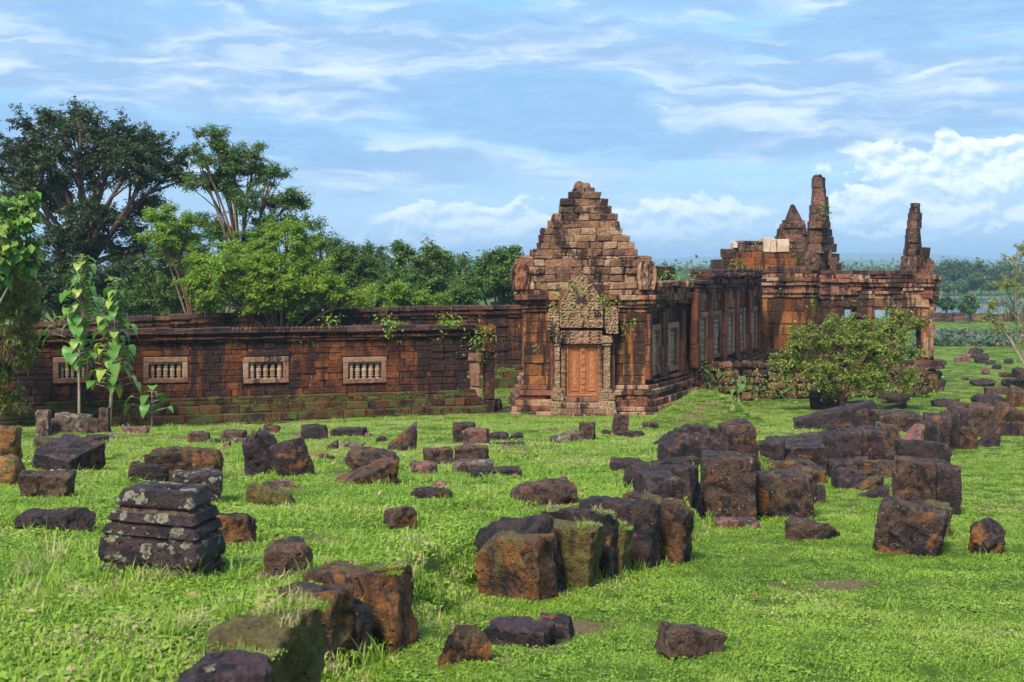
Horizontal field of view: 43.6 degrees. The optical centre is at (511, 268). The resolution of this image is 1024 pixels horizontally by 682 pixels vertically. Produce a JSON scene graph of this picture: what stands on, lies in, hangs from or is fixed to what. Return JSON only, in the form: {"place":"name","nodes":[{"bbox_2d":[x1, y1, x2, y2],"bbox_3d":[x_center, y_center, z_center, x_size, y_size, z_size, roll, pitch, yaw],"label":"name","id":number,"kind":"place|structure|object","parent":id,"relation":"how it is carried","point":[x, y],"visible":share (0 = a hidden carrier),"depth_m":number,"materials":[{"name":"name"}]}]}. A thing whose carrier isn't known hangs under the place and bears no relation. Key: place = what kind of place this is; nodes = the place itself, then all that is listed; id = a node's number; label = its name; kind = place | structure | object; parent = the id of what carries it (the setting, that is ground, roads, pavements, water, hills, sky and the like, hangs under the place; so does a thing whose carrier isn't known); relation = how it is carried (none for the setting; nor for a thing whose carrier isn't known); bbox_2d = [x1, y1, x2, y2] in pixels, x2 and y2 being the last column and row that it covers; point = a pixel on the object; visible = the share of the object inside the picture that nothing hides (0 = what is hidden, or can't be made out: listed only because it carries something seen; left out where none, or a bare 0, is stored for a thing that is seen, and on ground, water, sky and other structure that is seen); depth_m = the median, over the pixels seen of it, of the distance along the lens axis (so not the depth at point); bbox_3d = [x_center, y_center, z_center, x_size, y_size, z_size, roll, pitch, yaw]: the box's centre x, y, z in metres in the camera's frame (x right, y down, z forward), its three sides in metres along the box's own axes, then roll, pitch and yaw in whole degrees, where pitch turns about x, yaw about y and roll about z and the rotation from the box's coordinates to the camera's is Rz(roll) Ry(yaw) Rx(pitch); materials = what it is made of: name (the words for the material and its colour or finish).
{"place":"outdoors","nodes":[
{"label":"outdoors","id":0,"kind":"place"},
{"bbox_2d":[0,281,1023,681],"bbox_3d":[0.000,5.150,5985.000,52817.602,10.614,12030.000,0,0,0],"label":"ground","id":1,"kind":"structure","parent":0,"point":[582,625],"depth_m":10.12,"materials":[{"name":"green plant"}]},
{"bbox_2d":[0,425,22,458],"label":"boulder","id":2,"kind":"object","parent":1,"relation":"on","point":[10,439],"visible":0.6,"depth_m":19.29,"materials":[{"name":"stone"}]},
{"bbox_2d":[0,454,25,485],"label":"boulder","id":3,"kind":"object","parent":1,"relation":"on","point":[12,467],"visible":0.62,"depth_m":15.72,"materials":[{"name":"stone"}]},
{"bbox_2d":[0,188,46,303],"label":"leaved tree","id":4,"kind":"object","parent":1,"relation":"on","point":[18,253],"visible":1,"depth_m":40.68,"materials":[{"name":"green plant"}]},
{"bbox_2d":[0,275,48,414],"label":"willowy shrub","id":5,"kind":"object","parent":1,"relation":"on","point":[19,299],"visible":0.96,"depth_m":42.29,"materials":[{"name":"green plant"}]},
{"bbox_2d":[17,469,76,497],"bbox_3d":[-4.825,2.267,13.288,0.557,0.339,0.386,3,2,-8],"label":"boulder","id":6,"kind":"object","parent":1,"relation":"on","point":[43,483],"visible":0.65,"depth_m":13.13,"materials":[{"name":"brown stone"}]},
{"bbox_2d":[0,248,97,320],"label":"understorey tree","id":7,"kind":"object","parent":1,"relation":"on","point":[49,281],"visible":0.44,"depth_m":70.89,"materials":[{"name":"green plant"}]},
{"bbox_2d":[14,507,95,532],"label":"stone slab","id":8,"kind":"object","parent":1,"relation":"on","point":[70,519],"depth_m":10.15,"materials":[{"name":"stone"}]},
{"bbox_2d":[32,434,105,471],"bbox_3d":[-6.343,2.748,18.314,0.758,0.473,0.768,8,18,24],"label":"stone slab","id":9,"kind":"object","parent":1,"relation":"on","point":[68,451],"depth_m":18.15,"materials":[{"name":"grey stone"}]},
{"bbox_2d":[54,412,91,432],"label":"stone block","id":10,"kind":"object","parent":1,"relation":"on","point":[66,422],"depth_m":32.15,"materials":[{"name":"stone"}]},
{"bbox_2d":[38,254,110,413],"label":"sapling","id":11,"kind":"object","parent":1,"relation":"on","point":[78,328],"visible":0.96,"depth_m":41.34,"materials":[{"name":"green plant"}]},
{"bbox_2d":[0,95,202,318],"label":"dark tree","id":12,"kind":"object","parent":1,"relation":"on","point":[26,159],"visible":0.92,"depth_m":76.75,"materials":[{"name":"green plant"}]},
{"bbox_2d":[77,276,140,423],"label":"sapling","id":13,"kind":"object","parent":1,"relation":"on","point":[115,345],"visible":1,"depth_m":40.75,"materials":[{"name":"green plant"}]},
{"bbox_2d":[59,253,194,316],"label":"understorey tree","id":14,"kind":"object","parent":1,"relation":"on","point":[117,270],"visible":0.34,"depth_m":73.03,"materials":[{"name":"green plant"}]},
{"bbox_2d":[128,461,169,482],"bbox_3d":[-4.665,2.652,16.434,0.510,0.321,0.356,10,4,0],"label":"boulder","id":15,"kind":"object","parent":1,"relation":"on","point":[157,472],"visible":0.77,"depth_m":16.32,"materials":[{"name":"stone"}]},
{"bbox_2d":[98,481,226,578],"bbox_3d":[-2.143,1.655,7.878,0.656,0.638,0.516,2,-1,9],"label":"pedestal","id":16,"kind":"object","parent":1,"relation":"on","point":[172,524],"visible":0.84,"depth_m":7.68,"materials":[{"name":"stone"}]},
{"bbox_2d":[117,239,229,315],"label":"bright tree","id":17,"kind":"object","parent":1,"relation":"on","point":[160,282],"visible":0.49,"depth_m":69.36,"materials":[{"name":"green plant"}]},
{"bbox_2d":[132,202,223,313],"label":"feathery tree","id":18,"kind":"object","parent":1,"relation":"on","point":[170,237],"visible":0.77,"depth_m":65.67,"materials":[{"name":"green plant"}]},
{"bbox_2d":[143,446,223,479],"bbox_3d":[-4.336,2.588,16.983,1.025,0.471,0.639,-2,-3,10],"label":"boulder","id":19,"kind":"object","parent":1,"relation":"on","point":[172,458],"visible":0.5,"depth_m":16.76,"materials":[{"name":"orange stone"}]},
{"bbox_2d":[171,469,222,501],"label":"stone block","id":20,"kind":"object","parent":1,"relation":"on","point":[212,479],"depth_m":12.86,"materials":[{"name":"stone"}]},
{"bbox_2d":[177,649,272,681],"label":"boulder","id":21,"kind":"object","parent":1,"relation":"on","point":[236,665],"visible":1,"depth_m":4.36,"materials":[{"name":"grey stone"}]},
{"bbox_2d":[216,512,256,545],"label":"stone block","id":22,"kind":"object","parent":1,"relation":"on","point":[238,527],"depth_m":9.34,"materials":[{"name":"orange stone"}]},
{"bbox_2d":[0,323,497,427],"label":"gallery wing","id":23,"kind":"structure","parent":1,"relation":"on","point":[195,370],"depth_m":47.41,"materials":[{"name":"brown stone"}]},
{"bbox_2d":[53,356,91,383],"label":"window","id":24,"kind":"structure","parent":23,"relation":"in","point":[56,360],"depth_m":45.59,"materials":[{"name":"stone"}]},
{"bbox_2d":[143,356,187,383],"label":"window","id":25,"kind":"structure","parent":23,"relation":"in","point":[178,360],"depth_m":46.60,"materials":[{"name":"stone"}]},
{"bbox_2d":[0,321,477,425],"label":"ledge moss","id":26,"kind":"object","parent":23,"relation":"on","point":[303,409],"visible":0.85,"depth_m":47.51,"materials":[{"name":"green plant"}]},
{"bbox_2d":[243,356,288,383],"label":"window","id":27,"kind":"structure","parent":23,"relation":"in","point":[282,362],"depth_m":47.68,"materials":[{"name":"stone"}]},
{"bbox_2d":[343,356,386,383],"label":"window","id":28,"kind":"structure","parent":23,"relation":"in","point":[349,362],"depth_m":48.81,"materials":[{"name":"stone"}]},
{"bbox_2d":[175,122,324,309],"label":"feathery tree","id":29,"kind":"object","parent":1,"relation":"on","point":[229,164],"visible":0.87,"depth_m":71.64,"materials":[{"name":"green plant"}]},
{"bbox_2d":[242,428,277,476],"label":"carved block","id":30,"kind":"object","parent":1,"relation":"on","point":[257,454],"depth_m":17.59,"materials":[{"name":"grey stone"}]},
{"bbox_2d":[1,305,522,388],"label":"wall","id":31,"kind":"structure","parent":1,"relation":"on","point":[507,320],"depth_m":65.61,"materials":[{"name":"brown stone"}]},
{"bbox_2d":[204,604,325,681],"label":"stone block","id":32,"kind":"object","parent":1,"relation":"on","point":[303,644],"depth_m":5.21,"materials":[{"name":"stone"}]},
{"bbox_2d":[245,482,296,506],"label":"stone slab","id":33,"kind":"object","parent":1,"relation":"on","point":[256,493],"depth_m":12.85,"materials":[{"name":"stone"}]},
{"bbox_2d":[171,216,380,326],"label":"bright tree","id":34,"kind":"object","parent":1,"relation":"on","point":[258,285],"visible":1,"depth_m":63.27,"materials":[{"name":"green plant"}]},
{"bbox_2d":[263,536,312,577],"bbox_3d":[-1.383,1.928,7.907,0.307,0.524,0.252,1,3,-14],"label":"boulder","id":35,"kind":"object","parent":1,"relation":"on","point":[279,554],"visible":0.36,"depth_m":7.80,"materials":[{"name":"brown stone"}]},
{"bbox_2d":[270,436,314,476],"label":"stone slab","id":36,"kind":"object","parent":1,"relation":"on","point":[290,456],"depth_m":16.92,"materials":[{"name":"stone"}]},
{"bbox_2d":[270,580,355,666],"bbox_3d":[-1.105,2.135,6.946,0.480,0.829,0.302,-1,-2,23],"label":"stone slab","id":37,"kind":"object","parent":1,"relation":"on","point":[336,616],"depth_m":6.87,"materials":[{"name":"orange stone"}]},
{"bbox_2d":[301,218,384,307],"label":"feathery tree","id":38,"kind":"object","parent":1,"relation":"on","point":[335,242],"visible":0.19,"depth_m":77.92,"materials":[{"name":"green plant"}]},
{"bbox_2d":[317,235,391,308],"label":"bright tree","id":39,"kind":"object","parent":1,"relation":"on","point":[364,262],"visible":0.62,"depth_m":71.43,"materials":[{"name":"green plant"}]},
{"bbox_2d":[301,560,420,655],"bbox_3d":[-0.849,2.151,7.417,0.595,0.886,0.357,-7,-2,22],"label":"stone block","id":40,"kind":"object","parent":1,"relation":"on","point":[388,600],"depth_m":7.26,"materials":[{"name":"orange stone"}]},
{"bbox_2d":[352,598,374,665],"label":"stone slab","id":41,"kind":"object","parent":1,"relation":"on","point":[362,614],"depth_m":6.99,"materials":[{"name":"grey stone"}]},
{"bbox_2d":[335,455,398,484],"bbox_3d":[-1.792,2.522,15.587,0.778,0.387,0.505,-3,3,-17],"label":"boulder","id":42,"kind":"object","parent":1,"relation":"on","point":[384,468],"visible":0.66,"depth_m":15.45,"materials":[{"name":"orange stone"}]},
{"bbox_2d":[345,446,399,468],"bbox_3d":[-1.989,2.755,18.254,0.789,0.417,0.556,9,0,14],"label":"boulder","id":43,"kind":"object","parent":1,"relation":"on","point":[356,457],"visible":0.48,"depth_m":18.11,"materials":[{"name":"brown stone"}]},
{"bbox_2d":[358,269,423,307],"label":"dense tree","id":44,"kind":"object","parent":1,"relation":"on","point":[391,278],"visible":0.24,"depth_m":69.54,"materials":[{"name":"green plant"}]},
{"bbox_2d":[330,278,454,308],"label":"bright tree","id":45,"kind":"object","parent":1,"relation":"on","point":[396,292],"visible":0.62,"depth_m":67.58,"materials":[{"name":"green plant"}]},
{"bbox_2d":[383,506,416,529],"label":"boulder","id":46,"kind":"object","parent":1,"relation":"on","point":[401,517],"visible":0.95,"depth_m":10.86,"materials":[{"name":"brown stone"}]},
{"bbox_2d":[387,422,416,451],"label":"stone block","id":47,"kind":"object","parent":1,"relation":"on","point":[404,440],"depth_m":23.27,"materials":[{"name":"brown stone"}]},
{"bbox_2d":[380,233,464,306],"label":"dense tree","id":48,"kind":"object","parent":1,"relation":"on","point":[428,265],"visible":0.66,"depth_m":79.32,"materials":[{"name":"green plant"}]},
{"bbox_2d":[436,281,484,305],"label":"tree","id":49,"kind":"object","parent":1,"relation":"on","point":[463,294],"visible":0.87,"depth_m":73.70,"materials":[{"name":"green plant"}]},
{"bbox_2d":[437,624,491,665],"bbox_3d":[-0.283,2.177,7.006,0.323,0.435,0.123,14,-5,-21],"label":"stone fragment","id":50,"kind":"object","parent":1,"relation":"on","point":[467,642],"visible":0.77,"depth_m":6.99,"materials":[{"name":"orange stone"}]},
{"bbox_2d":[454,445,488,460],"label":"stone block","id":51,"kind":"object","parent":1,"relation":"on","point":[472,451],"depth_m":20.44,"materials":[{"name":"brown stone"}]},
{"bbox_2d":[467,325,496,411],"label":"doorway remains","id":52,"kind":"object","parent":1,"relation":"on","point":[488,385],"visible":0.82,"depth_m":50.16,"materials":[{"name":"stone"}]},
{"bbox_2d":[456,242,529,304],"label":"dense tree","id":53,"kind":"object","parent":1,"relation":"on","point":[494,268],"visible":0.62,"depth_m":83.45,"materials":[{"name":"green plant"}]},
{"bbox_2d":[48,204,943,402],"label":"wall weeds","id":54,"kind":"object","parent":1,"relation":"on","point":[482,327],"depth_m":55.71,"materials":[{"name":"green plant"}]},
{"bbox_2d":[474,530,557,601],"bbox_3d":[0.030,2.376,9.528,0.555,0.815,0.344,-4,-3,28],"label":"stone block","id":55,"kind":"object","parent":1,"relation":"on","point":[511,564],"depth_m":9.41,"materials":[{"name":"orange stone"}]},
{"bbox_2d":[483,616,555,647],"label":"stone slab","id":56,"kind":"object","parent":1,"relation":"on","point":[524,631],"depth_m":7.60,"materials":[{"name":"grey stone"}]},
{"bbox_2d":[475,515,566,592],"bbox_3d":[0.073,2.370,9.899,0.648,0.881,0.321,-11,-1,36],"label":"stone block","id":57,"kind":"object","parent":1,"relation":"on","point":[537,524],"depth_m":9.81,"materials":[{"name":"stone"}]},
{"bbox_2d":[45,255,1023,283],"bbox_3d":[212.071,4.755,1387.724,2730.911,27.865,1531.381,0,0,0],"label":"distant wood","id":58,"kind":"object","parent":1,"relation":"on","point":[686,272],"visible":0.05,"depth_m":712.84,"materials":[{"name":"green plant"}]},
{"bbox_2d":[510,476,578,504],"bbox_3d":[0.306,2.313,13.005,0.665,0.334,0.455,-8,4,-13],"label":"boulder","id":59,"kind":"object","parent":1,"relation":"on","point":[562,489],"visible":0.7,"depth_m":12.85,"materials":[{"name":"brown stone"}]},
{"bbox_2d":[539,612,574,638],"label":"stone block","id":60,"kind":"object","parent":1,"relation":"on","point":[564,627],"depth_m":7.91,"materials":[{"name":"stone"}]},
{"bbox_2d":[553,519,603,587],"bbox_3d":[0.387,2.405,10.091,0.610,0.856,0.284,4,4,27],"label":"stone slab","id":61,"kind":"object","parent":1,"relation":"on","point":[579,550],"depth_m":9.92,"materials":[{"name":"stone"}]},
{"bbox_2d":[541,506,619,578],"bbox_3d":[0.556,2.417,10.511,0.678,0.888,0.273,-2,-5,30],"label":"stone slab","id":62,"kind":"object","parent":1,"relation":"on","point":[609,552],"depth_m":10.36,"materials":[{"name":"stone"}]},
{"bbox_2d":[507,181,699,416],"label":"pavilion","id":63,"kind":"structure","parent":1,"relation":"on","point":[588,359],"depth_m":49.89,"materials":[{"name":"red stone"}]},
{"bbox_2d":[566,344,599,396],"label":"false door","id":64,"kind":"structure","parent":63,"relation":"in","point":[581,359],"depth_m":49.67,"materials":[{"name":"orange stone"}]},
{"bbox_2d":[668,322,678,371],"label":"window","id":65,"kind":"structure","parent":63,"relation":"in","point":[673,327],"depth_m":53.32,"materials":[{"name":"stone"}]},
{"bbox_2d":[578,495,660,569],"bbox_3d":[0.914,2.457,11.089,0.704,0.915,0.338,1,-2,28],"label":"stone slab","id":66,"kind":"object","parent":1,"relation":"on","point":[642,517],"depth_m":10.93,"materials":[{"name":"stone"}]},
{"bbox_2d":[617,523,634,577],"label":"stone slab","id":67,"kind":"object","parent":1,"relation":"on","point":[625,545],"depth_m":10.45,"materials":[{"name":"stone"}]},
{"bbox_2d":[622,491,693,565],"bbox_3d":[1.287,2.500,11.465,0.634,0.945,0.328,5,0,30],"label":"stone slab","id":68,"kind":"object","parent":1,"relation":"on","point":[676,526],"depth_m":11.28,"materials":[{"name":"orange stone"}]},
{"bbox_2d":[633,468,684,499],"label":"stone slab","id":69,"kind":"object","parent":1,"relation":"on","point":[665,483],"depth_m":12.98,"materials":[{"name":"brown stone"}]},
{"bbox_2d":[623,464,703,521],"bbox_3d":[1.762,2.788,14.961,0.873,0.981,0.467,-6,-7,27],"label":"stone slab","id":70,"kind":"object","parent":1,"relation":"on","point":[689,474],"depth_m":14.79,"materials":[{"name":"stone"}]},
{"bbox_2d":[654,620,726,659],"bbox_3d":[1.032,2.159,7.393,0.391,0.194,0.244,14,-5,-18],"label":"stone fragment","id":71,"kind":"object","parent":1,"relation":"on","point":[689,641],"visible":0.86,"depth_m":7.30,"materials":[{"name":"brown stone"}]},
{"bbox_2d":[657,432,730,459],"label":"carved block","id":72,"kind":"object","parent":1,"relation":"on","point":[687,444],"depth_m":18.81,"materials":[{"name":"brown stone"}]},
{"bbox_2d":[655,266,769,393],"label":"side gallery","id":73,"kind":"object","parent":1,"relation":"on","point":[729,301],"visible":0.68,"depth_m":59.00,"materials":[{"name":"stone"}]},
{"bbox_2d":[688,312,708,361],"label":"window","id":74,"kind":"structure","parent":73,"relation":"in","point":[703,322],"depth_m":56.36,"materials":[{"name":"stone"}]},
{"bbox_2d":[700,450,756,520],"bbox_3d":[2.593,2.753,15.312,0.679,1.114,0.582,-1,-1,11],"label":"stone block","id":75,"kind":"object","parent":1,"relation":"on","point":[728,481],"depth_m":15.07,"materials":[{"name":"stone"}]},
{"bbox_2d":[716,417,760,470],"bbox_3d":[3.505,2.992,19.776,0.677,1.283,0.573,-5,9,-11],"label":"carved block","id":76,"kind":"object","parent":1,"relation":"on","point":[738,435],"depth_m":19.51,"materials":[{"name":"stone"}]},
{"bbox_2d":[711,204,807,270],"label":"sanctuary","id":77,"kind":"structure","parent":1,"relation":"on","point":[785,244],"depth_m":75.13,"materials":[{"name":"brown stone"}]},
{"bbox_2d":[757,438,785,460],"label":"stone block","id":78,"kind":"object","parent":1,"relation":"on","point":[773,449],"depth_m":21.79,"materials":[{"name":"stone"}]},
{"bbox_2d":[756,467,814,518],"bbox_3d":[3.331,2.898,15.665,0.723,0.906,0.629,1,0,8],"label":"stone block","id":79,"kind":"object","parent":1,"relation":"on","point":[781,492],"depth_m":15.40,"materials":[{"name":"stone"}]},
{"bbox_2d":[765,434,826,474],"bbox_3d":[5.021,3.352,22.952,1.091,0.548,1.286,-4,2,7],"label":"stone slab","id":80,"kind":"object","parent":1,"relation":"on","point":[812,447],"depth_m":22.34,"materials":[{"name":"brown stone"}]},
{"bbox_2d":[691,360,928,400],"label":"rubble wall","id":81,"kind":"structure","parent":1,"relation":"on","point":[760,365],"depth_m":58.47,"materials":[{"name":"brown stone"}]},
{"bbox_2d":[784,515,839,540],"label":"stone block","id":82,"kind":"object","parent":1,"relation":"on","point":[798,529],"depth_m":12.80,"materials":[{"name":"brown stone"}]},
{"bbox_2d":[816,430,842,458],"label":"stone slab","id":83,"kind":"object","parent":1,"relation":"on","point":[830,440],"depth_m":23.61,"materials":[{"name":"brown stone"}]},
{"bbox_2d":[792,400,874,430],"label":"stone block","id":84,"kind":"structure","parent":1,"relation":"on","point":[852,415],"depth_m":32.89,"materials":[{"name":"brown stone"}]},
{"bbox_2d":[764,305,932,400],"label":"bush","id":85,"kind":"object","parent":1,"relation":"on","point":[875,342],"visible":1,"depth_m":51.56,"materials":[{"name":"green plant"}]},
{"bbox_2d":[835,428,861,458],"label":"stone slab","id":86,"kind":"object","parent":1,"relation":"on","point":[850,439],"depth_m":24.42,"materials":[{"name":"stone"}]},
{"bbox_2d":[831,466,866,489],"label":"boulder","id":87,"kind":"object","parent":1,"relation":"on","point":[846,478],"visible":0.84,"depth_m":19.85,"materials":[{"name":"brown stone"}]},
{"bbox_2d":[759,174,941,384],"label":"hall","id":88,"kind":"structure","parent":1,"relation":"on","point":[912,282],"depth_m":67.77,"materials":[{"name":"stone"}]},
{"bbox_2d":[847,459,893,478],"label":"stone slab","id":89,"kind":"object","parent":1,"relation":"on","point":[876,467],"depth_m":21.50,"materials":[{"name":"brown stone"}]},
{"bbox_2d":[858,425,884,459],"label":"stone slab","id":90,"kind":"object","parent":1,"relation":"on","point":[872,444],"depth_m":25.26,"materials":[{"name":"brown stone"}]},
{"bbox_2d":[871,409,921,432],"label":"stone block","id":91,"kind":"object","parent":1,"relation":"on","point":[903,421],"depth_m":32.18,"materials":[{"name":"brown stone"}]},
{"bbox_2d":[872,495,949,556],"bbox_3d":[3.781,2.493,12.154,0.631,0.563,0.466,11,3,23],"label":"stone block","id":92,"kind":"object","parent":1,"relation":"on","point":[915,527],"depth_m":11.97,"materials":[{"name":"stone"}]},
{"bbox_2d":[891,455,951,502],"bbox_3d":[5.096,2.729,15.989,0.715,0.722,0.496,3,2,8],"label":"carved block","id":93,"kind":"object","parent":1,"relation":"on","point":[913,478],"depth_m":15.79,"materials":[{"name":"brown stone"}]},
{"bbox_2d":[894,438,951,461],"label":"stone slab","id":94,"kind":"object","parent":1,"relation":"on","point":[924,449],"depth_m":22.90,"materials":[{"name":"stone"}]},
{"bbox_2d":[922,412,951,444],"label":"stone block","id":95,"kind":"object","parent":1,"relation":"on","point":[944,421],"depth_m":30.04,"materials":[{"name":"brown stone"}]},
{"bbox_2d":[935,464,961,514],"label":"stone slab","id":96,"kind":"object","parent":1,"relation":"on","point":[948,482],"depth_m":15.54,"materials":[{"name":"stone"}]},
{"bbox_2d":[908,325,1023,346],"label":"marsh plants","id":97,"kind":"object","parent":1,"relation":"on","point":[972,337],"visible":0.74,"depth_m":121.09,"materials":[{"name":"green plant"}]},
{"bbox_2d":[932,312,1023,321],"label":"lakeside wall","id":98,"kind":"structure","parent":1,"relation":"on","point":[947,317],"depth_m":195.57,"materials":[{"name":"stone"}]},
{"bbox_2d":[966,402,994,437],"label":"stone block","id":99,"kind":"object","parent":1,"relation":"on","point":[983,417],"depth_m":35.54,"materials":[{"name":"brown stone"}]},
{"bbox_2d":[968,517,1005,554],"bbox_3d":[4.473,2.557,12.055,0.338,0.426,0.438,12,7,24],"label":"boulder","id":100,"kind":"object","parent":1,"relation":"on","point":[988,534],"visible":0.81,"depth_m":11.94,"materials":[{"name":"brown stone"}]},
{"bbox_2d":[975,241,1023,365],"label":"twiggy tree","id":101,"kind":"object","parent":1,"relation":"on","point":[1014,283],"visible":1,"depth_m":61.97,"materials":[{"name":"green plant"}]},
{"bbox_2d":[994,401,1023,435],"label":"stone block","id":102,"kind":"object","parent":1,"relation":"on","point":[1005,412],"depth_m":37.59,"materials":[{"name":"orange stone"}]},
{"bbox_2d":[0,0,1023,259],"label":"sky","id":103,"kind":"structure","parent":0,"point":[466,124],"materials":[{"name":"blue"}]},
{"bbox_2d":[8,426,1021,679],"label":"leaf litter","id":104,"kind":"object","parent":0,"point":[516,516],"visible":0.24,"depth_m":10.07,"materials":[{"name":"brown plant"}]},
{"bbox_2d":[101,252,1023,267],"bbox_3d":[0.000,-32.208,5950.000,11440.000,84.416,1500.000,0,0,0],"label":"hills","id":105,"kind":"structure","parent":0,"point":[843,256],"depth_m":5523.54,"materials":[{"name":"green plant"}]},
{"bbox_2d":[845,297,1023,317],"bbox_3d":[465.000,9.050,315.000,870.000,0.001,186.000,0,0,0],"label":"water","id":106,"kind":"structure","parent":0,"point":[878,313],"depth_m":296.78,"materials":[{"name":"grey liquid"}]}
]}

